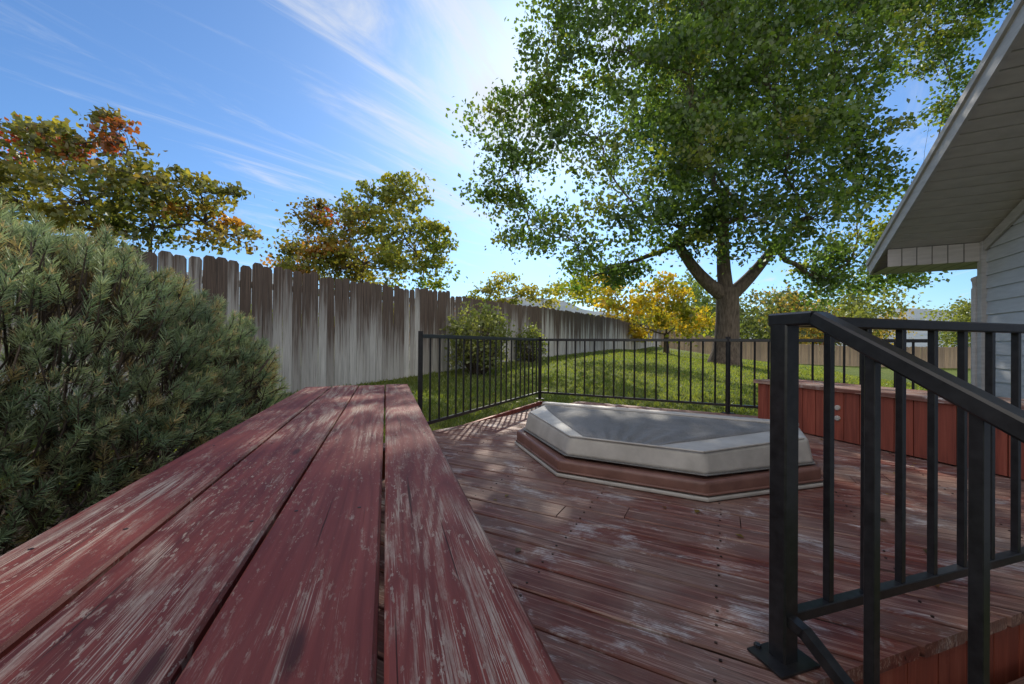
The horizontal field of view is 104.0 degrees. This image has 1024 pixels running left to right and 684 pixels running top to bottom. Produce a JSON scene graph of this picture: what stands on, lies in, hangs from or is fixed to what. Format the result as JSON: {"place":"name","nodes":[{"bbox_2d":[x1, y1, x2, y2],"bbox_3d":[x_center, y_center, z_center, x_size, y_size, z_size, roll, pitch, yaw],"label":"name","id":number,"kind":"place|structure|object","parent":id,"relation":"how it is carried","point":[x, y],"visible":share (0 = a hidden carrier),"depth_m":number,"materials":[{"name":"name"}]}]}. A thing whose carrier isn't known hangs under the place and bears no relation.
{"place":"outdoors","nodes":[
{"label":"outdoors","id":0,"kind":"place"},
{"bbox_2d":[0,346,970,527],"bbox_3d":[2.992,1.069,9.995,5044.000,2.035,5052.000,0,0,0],"label":"lawn ground","id":1,"kind":"structure","parent":0,"point":[887,374],"depth_m":8.04,"materials":[{"name":"green plant"}]},
{"bbox_2d":[0,103,268,254],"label":"cherry tree","id":2,"kind":"object","parent":1,"relation":"on","point":[39,139],"visible":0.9,"depth_m":7.34,"materials":[{"name":"green plant"}]},
{"bbox_2d":[0,197,292,555],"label":"mugo pine shrub","id":3,"kind":"object","parent":1,"relation":"on","point":[44,273],"visible":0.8,"depth_m":1.78,"materials":[{"name":"green plant"}]},
{"bbox_2d":[0,246,449,418],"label":"wooden fence","id":4,"kind":"object","parent":1,"relation":"on","point":[365,331],"visible":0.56,"depth_m":6.38,"materials":[{"name":"grey wood"}]},
{"bbox_2d":[260,168,467,295],"bbox_3d":[-4.865,-2.439,12.678,6.800,6.479,3.660,0,0,0],"label":"pear tree","id":5,"kind":"object","parent":1,"relation":"on","point":[389,257],"visible":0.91,"depth_m":12.61,"materials":[{"name":"green plant"}]},
{"bbox_2d":[439,297,514,374],"bbox_3d":[-0.745,-0.142,8.880,1.682,1.827,1.782,0,0,0],"label":"lilac shrub","id":6,"kind":"object","parent":1,"relation":"on","point":[486,317],"visible":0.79,"depth_m":8.62,"materials":[{"name":"green plant"}]},
{"bbox_2d":[14,269,970,346],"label":"distant trees","id":7,"kind":"object","parent":1,"relation":"on","point":[753,323],"visible":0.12,"depth_m":63.24,"materials":[{"name":"green plant"}]},
{"bbox_2d":[462,266,563,308],"bbox_3d":[-0.046,-2.445,30.165,7.750,6.208,3.991,0,0,0],"label":"aspen tree","id":8,"kind":"object","parent":1,"relation":"on","point":[493,285],"visible":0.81,"depth_m":29.84,"materials":[{"name":"green plant"}]},
{"bbox_2d":[514,318,547,361],"bbox_3d":[0.543,-0.043,11.936,1.196,1.382,1.185,1,0,-15],"label":"lilac shrub","id":9,"kind":"object","parent":1,"relation":"on","point":[531,331],"visible":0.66,"depth_m":11.81,"materials":[{"name":"green plant"}]},
{"bbox_2d":[449,296,660,369],"bbox_3d":[6.109,-0.307,23.142,0.158,2.360,31.677,0,0,29],"label":"wooden fence","id":10,"kind":"object","parent":1,"relation":"on","point":[565,324],"visible":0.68,"depth_m":15.19,"materials":[{"name":"grey wood"}]},
{"bbox_2d":[546,275,627,314],"bbox_3d":[7.329,-2.897,37.980,9.187,7.315,5.595,0,0,0],"label":"birch tree","id":11,"kind":"object","parent":1,"relation":"on","point":[582,301],"visible":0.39,"depth_m":37.70,"materials":[{"name":"green plant"}]},
{"bbox_2d":[586,271,715,352],"bbox_3d":[10.270,-2.220,27.018,10.969,6.342,5.864,0,0,0],"label":"yellow locust tree","id":12,"kind":"object","parent":1,"relation":"on","point":[688,315],"visible":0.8,"depth_m":26.26,"materials":[{"name":"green plant"}]},
{"bbox_2d":[280,353,1022,586],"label":"fallen leaves","id":13,"kind":"object","parent":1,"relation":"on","point":[740,535],"visible":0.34,"depth_m":2.42,"materials":[{"name":"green plant"}]},
{"bbox_2d":[377,401,1023,683],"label":"wooden deck","id":14,"kind":"structure","parent":1,"relation":"on","point":[614,585],"depth_m":1.45,"materials":[{"name":"red wood"}]},
{"bbox_2d":[0,384,563,683],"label":"wooden bench","id":15,"kind":"object","parent":14,"relation":"on","point":[247,551],"visible":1,"depth_m":0.54,"materials":[{"name":"red paint"}]},
{"bbox_2d":[515,402,822,501],"bbox_3d":[0.887,0.685,2.730,2.030,0.299,1.045,0,0,27],"label":"hot tub cover","id":16,"kind":"object","parent":14,"relation":"on","point":[703,457],"visible":0.97,"depth_m":2.38,"materials":[{"name":"grey plastic"}]},
{"bbox_2d":[418,331,926,424],"bbox_3d":[1.697,0.391,4.733,5.138,0.924,2.608,0,0,0],"label":"metal railing","id":17,"kind":"object","parent":14,"relation":"on","point":[727,340],"visible":0.76,"depth_m":4.83,"materials":[{"name":"black metal"}]},
{"bbox_2d":[747,311,1023,683],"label":"stair railing","id":18,"kind":"object","parent":14,"relation":"on","point":[982,415],"visible":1,"depth_m":1.03,"materials":[{"name":"black metal"}]},
{"bbox_2d":[753,379,1023,479],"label":"storage box bench","id":19,"kind":"object","parent":14,"relation":"on","point":[847,425],"visible":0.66,"depth_m":3.11,"materials":[{"name":"red wood"}]},
{"bbox_2d":[445,0,1014,365],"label":"maple tree","id":20,"kind":"object","parent":1,"relation":"on","point":[700,119],"visible":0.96,"depth_m":13.16,"materials":[{"name":"green plant"}]},
{"bbox_2d":[661,330,970,367],"bbox_3d":[31.910,0.617,33.058,37.072,3.160,0.155,0,0,12],"label":"back fence","id":21,"kind":"object","parent":1,"relation":"on","point":[947,357],"visible":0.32,"depth_m":34.27,"materials":[{"name":"wood"}]},
{"bbox_2d":[1007,676,1023,683],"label":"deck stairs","id":22,"kind":"structure","parent":1,"relation":"on","point":[1019,680],"depth_m":1.19,"materials":[{"name":"brown wood"}]},
{"bbox_2d":[15,270,970,346],"bbox_3d":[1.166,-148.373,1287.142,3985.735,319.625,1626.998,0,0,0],"label":"houses","id":23,"kind":"structure","parent":0,"point":[917,315],"depth_m":1360.37,"materials":[{"name":"grey"}]},
{"bbox_2d":[0,0,1013,315],"label":"sky","id":24,"kind":"structure","parent":0,"point":[286,100],"materials":[{"name":"blue"}]},
{"bbox_2d":[977,199,1023,390],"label":"trim","id":25,"kind":"structure","parent":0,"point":[1016,213],"depth_m":5.04,"materials":[{"name":"white wood"}]},
{"bbox_2d":[867,266,976,386],"bbox_3d":[9.318,0.167,3.822,8.960,2.685,0.758,0,0,27],"label":"gutter and downspout","id":26,"kind":"object","parent":25,"relation":"attached to","point":[974,334],"visible":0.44,"depth_m":5.16,"materials":[{"name":"white metal"}]},
{"bbox_2d":[986,214,1023,398],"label":"siding","id":27,"kind":"object","parent":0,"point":[1005,279],"visible":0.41,"depth_m":4.68,"materials":[{"name":"white wood"}]},
{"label":"roof","id":28,"kind":"object","parent":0,"visible":0},
{"bbox_2d":[866,0,1023,274],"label":"fascia","id":29,"kind":"structure","parent":28,"relation":"attached to","point":[1004,42],"depth_m":3.83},
{"bbox_2d":[873,32,1023,273],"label":"soffit","id":30,"kind":"structure","parent":29,"relation":"attached to","point":[973,192],"depth_m":4.39,"materials":[{"name":"white wood"}]},
{"bbox_2d":[874,48,1021,272],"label":"soffit grooves","id":31,"kind":"object","parent":30,"relation":"attached to","point":[935,245],"visible":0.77,"depth_m":5.31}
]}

